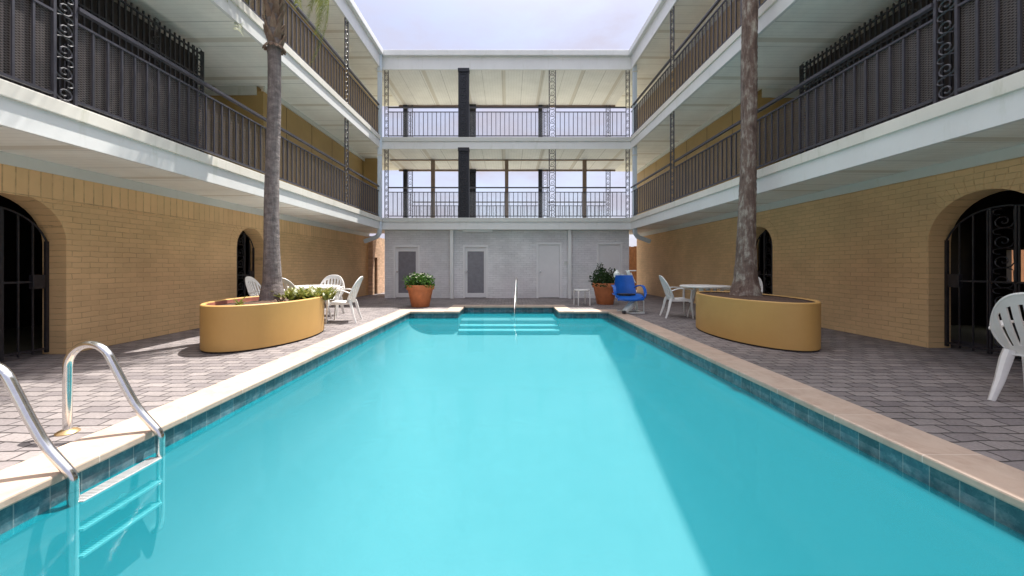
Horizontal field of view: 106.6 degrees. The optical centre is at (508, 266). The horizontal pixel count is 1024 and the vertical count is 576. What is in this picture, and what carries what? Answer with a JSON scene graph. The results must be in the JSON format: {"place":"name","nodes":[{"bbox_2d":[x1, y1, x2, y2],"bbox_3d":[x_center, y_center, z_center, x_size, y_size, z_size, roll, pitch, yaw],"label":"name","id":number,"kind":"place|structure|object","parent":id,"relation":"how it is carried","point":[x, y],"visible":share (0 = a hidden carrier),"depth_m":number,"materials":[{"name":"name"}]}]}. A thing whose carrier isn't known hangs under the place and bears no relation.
{"place":"outdoors","nodes":[
{"label":"outdoors","id":0,"kind":"place"},
{"bbox_2d":[354,0,657,246],"label":"sky","id":1,"kind":"structure","parent":0,"point":[396,24],"materials":[{"name":"white"}]},
{"bbox_2d":[4,325,1012,353],"bbox_3d":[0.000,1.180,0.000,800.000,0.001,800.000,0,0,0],"label":"ground","id":2,"kind":"structure","parent":0,"point":[10,340],"depth_m":6.39,"materials":[{"name":"soil"}]},
{"bbox_2d":[0,290,1023,470],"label":"pool deck","id":3,"kind":"structure","parent":0,"point":[942,393],"depth_m":4.05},
{"bbox_2d":[0,0,398,360],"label":"motel wing","id":4,"kind":"structure","parent":3,"relation":"on","point":[132,151],"depth_m":6.25,"materials":[{"name":"beige brick"}]},
{"bbox_2d":[200,296,323,353],"bbox_3d":[-3.820,0.835,6.130,1.320,0.630,2.300,0,0,0],"label":"planter","id":5,"kind":"object","parent":3,"relation":"on","point":[250,323],"visible":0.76,"depth_m":5.26,"materials":[{"name":"paint"}]},
{"bbox_2d":[234,296,246,304],"bbox_3d":[-3.962,0.522,5.610,0.218,0.155,0.266,0,0,44],"label":"leafy sprig","id":6,"kind":"object","parent":5,"relation":"in","point":[240,302],"visible":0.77,"depth_m":5.62,"materials":[{"name":"green plant"}]},
{"bbox_2d":[227,0,328,300],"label":"palm tree","id":7,"kind":"object","parent":5,"relation":"in","point":[273,45],"visible":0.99,"depth_m":6.34,"materials":[{"name":"grey plant"}]},
{"bbox_2d":[275,296,287,301],"bbox_3d":[-3.631,0.538,6.123,0.194,0.123,0.210,0,0,0],"label":"leafy sprig","id":8,"kind":"object","parent":5,"relation":"in","point":[281,299],"visible":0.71,"depth_m":6.12,"materials":[{"name":"green plant"}]},
{"bbox_2d":[274,285,337,300],"bbox_3d":[-3.615,0.455,6.778,1.210,0.290,1.150,0,0,-44],"label":"spiky plant","id":9,"kind":"object","parent":5,"relation":"in","point":[310,292],"visible":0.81,"depth_m":6.62,"materials":[{"name":"green plant"}]},
{"bbox_2d":[245,276,284,295],"bbox_3d":[-5.010,0.683,7.842,0.653,0.949,0.658,0,0,-8],"label":"resin chair","id":10,"kind":"object","parent":3,"relation":"on","point":[249,280],"visible":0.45,"depth_m":7.82,"materials":[{"name":"white plastic"}]},
{"bbox_2d":[282,278,295,290],"bbox_3d":[-4.276,0.683,7.360,0.658,0.949,0.653,0,0,-4],"label":"resin chair","id":11,"kind":"object","parent":3,"relation":"on","point":[286,282],"visible":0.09,"depth_m":7.10,"materials":[{"name":"white plastic"}]},
{"bbox_2d":[287,285,339,317],"bbox_3d":[-4.150,0.786,8.150,1.010,0.733,1.010,0,0,0],"label":"resin table","id":12,"kind":"object","parent":3,"relation":"on","point":[323,288],"visible":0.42,"depth_m":8.09,"materials":[{"name":"white plastic"}]},
{"bbox_2d":[320,275,344,315],"bbox_3d":[-4.226,0.683,9.010,0.658,0.949,0.653,0,0,-6],"label":"resin chair","id":13,"kind":"object","parent":3,"relation":"on","point":[335,277],"visible":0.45,"depth_m":9.23,"materials":[{"name":"white plastic"}]},
{"bbox_2d":[325,276,362,323],"bbox_3d":[-3.370,0.683,7.938,0.653,0.949,0.658,0,0,-8],"label":"resin chair","id":14,"kind":"object","parent":3,"relation":"on","point":[353,292],"visible":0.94,"depth_m":7.77,"materials":[{"name":"white plastic"}]},
{"bbox_2d":[368,236,384,294],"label":"garden wall","id":15,"kind":"structure","parent":3,"relation":"on","point":[376,266],"depth_m":15.80,"materials":[{"name":"beige brick"}]},
{"bbox_2d":[406,285,433,306],"bbox_3d":[-2.500,0.840,10.850,0.780,0.620,0.780,0,0,0],"label":"flower pot","id":16,"kind":"object","parent":3,"relation":"on","point":[420,295],"visible":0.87,"depth_m":10.58,"materials":[{"name":"ceramic"}]},
{"bbox_2d":[402,272,434,287],"bbox_3d":[-2.503,0.384,10.924,0.898,0.487,0.987,0,0,0],"label":"flowering plant","id":17,"kind":"object","parent":16,"relation":"in","point":[420,279],"visible":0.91,"depth_m":10.67,"materials":[{"name":"green plant"}]},
{"bbox_2d":[363,50,650,298],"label":"motel wing","id":18,"kind":"structure","parent":3,"relation":"on","point":[467,252],"depth_m":13.70,"materials":[{"name":"white paint"}]},
{"bbox_2d":[394,245,419,297],"bbox_3d":[-3.650,0.201,13.722,0.939,1.897,0.135,0,0,0],"label":"door","id":19,"kind":"structure","parent":18,"relation":"in","point":[406,257],"depth_m":13.74,"materials":[{"name":"paint"}]},
{"bbox_2d":[463,245,487,297],"bbox_3d":[-1.178,0.201,13.722,0.901,1.897,0.135,0,0,0],"label":"door","id":20,"kind":"structure","parent":18,"relation":"in","point":[475,257],"depth_m":13.74,"materials":[{"name":"paint"}]},
{"bbox_2d":[537,243,561,297],"bbox_3d":[1.466,0.153,13.722,0.901,1.993,0.135,0,0,0],"label":"door","id":21,"kind":"structure","parent":18,"relation":"in","point":[549,255],"depth_m":13.73,"materials":[{"name":"paint"}]},
{"bbox_2d":[597,243,621,281],"bbox_3d":[3.641,0.153,13.739,0.920,1.993,0.102,0,0,0],"label":"door","id":22,"kind":"structure","parent":18,"relation":"in","point":[609,255],"depth_m":13.73,"materials":[{"name":"paint"}]},
{"bbox_2d":[0,314,1023,575],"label":"swimming pool","id":23,"kind":"structure","parent":3,"relation":"in","point":[508,444],"depth_m":4.28,"materials":[{"name":"liquid"}]},
{"bbox_2d":[0,341,165,575],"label":"pool ladder","id":24,"kind":"object","parent":23,"relation":"on","point":[66,468],"visible":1,"depth_m":2.33,"materials":[{"name":"silver metal"}]},
{"bbox_2d":[0,308,1023,541],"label":"waterline tiles","id":25,"kind":"object","parent":23,"relation":"attached to","point":[17,517],"visible":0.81,"depth_m":2.77,"materials":[{"name":"blue tile"}]},
{"bbox_2d":[514,277,518,319],"bbox_3d":[0.210,0.917,10.742,0.120,1.188,1.336,0,0,4],"label":"hand rail","id":26,"kind":"object","parent":23,"relation":"on","point":[515,299],"visible":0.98,"depth_m":10.70,"materials":[{"name":"silver metal"}]},
{"bbox_2d":[0,305,1023,510],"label":"pool coping","id":27,"kind":"object","parent":3,"relation":"on","point":[20,481],"visible":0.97,"depth_m":2.79,"materials":[{"name":"concrete"}]},
{"bbox_2d":[573,289,589,305],"bbox_3d":[2.170,0.919,11.250,0.480,0.462,0.480,0,0,0],"label":"stool","id":28,"kind":"object","parent":3,"relation":"on","point":[584,290],"visible":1,"depth_m":11.14,"materials":[{"name":"white plastic"}]},
{"bbox_2d":[592,283,614,304],"bbox_3d":[2.930,0.830,11.550,0.760,0.640,0.760,0,0,0],"label":"flower pot","id":29,"kind":"object","parent":3,"relation":"on","point":[604,296],"visible":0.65,"depth_m":11.29,"materials":[{"name":"ceramic"}]},
{"bbox_2d":[589,263,615,286],"bbox_3d":[2.960,0.260,11.549,1.029,0.738,1.063,0,0,0],"label":"leafy shrub","id":30,"kind":"object","parent":29,"relation":"in","point":[602,276],"visible":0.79,"depth_m":11.38,"materials":[{"name":"green plant"}]},
{"bbox_2d":[611,270,646,313],"bbox_3d":[2.920,0.620,9.428,0.794,1.060,0.795,0,0,0],"label":"pool lift","id":31,"kind":"object","parent":3,"relation":"on","point":[624,287],"visible":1,"depth_m":9.54,"materials":[{"name":"blue plastic"}]},
{"bbox_2d":[629,246,636,289],"bbox_3d":[6.529,0.096,17.980,3.259,2.109,0.160,0,0,0],"label":"wooden fence","id":32,"kind":"object","parent":3,"relation":"on","point":[632,258],"visible":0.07,"depth_m":17.90,"materials":[{"name":"brown wood"}]},
{"bbox_2d":[659,275,693,318],"bbox_3d":[3.760,0.683,8.628,0.653,0.949,0.658,0,0,8],"label":"resin chair","id":33,"kind":"object","parent":3,"relation":"on","point":[669,296],"visible":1,"depth_m":8.46,"materials":[{"name":"white plastic"}]},
{"bbox_2d":[679,284,730,316],"bbox_3d":[4.300,0.786,8.350,1.010,0.733,1.010,0,0,0],"label":"resin table","id":34,"kind":"object","parent":3,"relation":"on","point":[702,287],"visible":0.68,"depth_m":8.27,"materials":[{"name":"white plastic"}]},
{"bbox_2d":[720,277,762,292],"bbox_3d":[4.916,0.683,7.973,0.653,0.949,0.658,0,0,-22],"label":"resin chair","id":35,"kind":"object","parent":3,"relation":"on","point":[760,282],"visible":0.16,"depth_m":7.88,"materials":[{"name":"white plastic"}]},
{"bbox_2d":[696,291,820,352],"bbox_3d":[3.970,0.814,6.300,1.240,0.671,2.500,0,0,0],"label":"planter","id":36,"kind":"object","parent":3,"relation":"on","point":[781,323],"visible":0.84,"depth_m":5.41,"materials":[{"name":"paint"}]},
{"bbox_2d":[729,0,762,295],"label":"palm tree","id":37,"kind":"object","parent":36,"relation":"in","point":[746,281],"visible":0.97,"depth_m":6.41,"materials":[{"name":"grey plant"}]},
{"bbox_2d":[615,0,1023,358],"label":"motel wing","id":38,"kind":"structure","parent":3,"relation":"on","point":[890,174],"depth_m":6.41,"materials":[{"name":"beige brick"}]},
{"bbox_2d":[987,292,1023,400],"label":"resin chair","id":39,"kind":"object","parent":3,"relation":"on","point":[1009,351],"visible":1,"depth_m":3.23,"materials":[{"name":"white plastic"}]},
{"bbox_2d":[1012,250,1023,281],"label":"garden wall","id":40,"kind":"structure","parent":0,"point":[1022,265],"depth_m":10.40,"materials":[{"name":"beige brick"}]}
]}

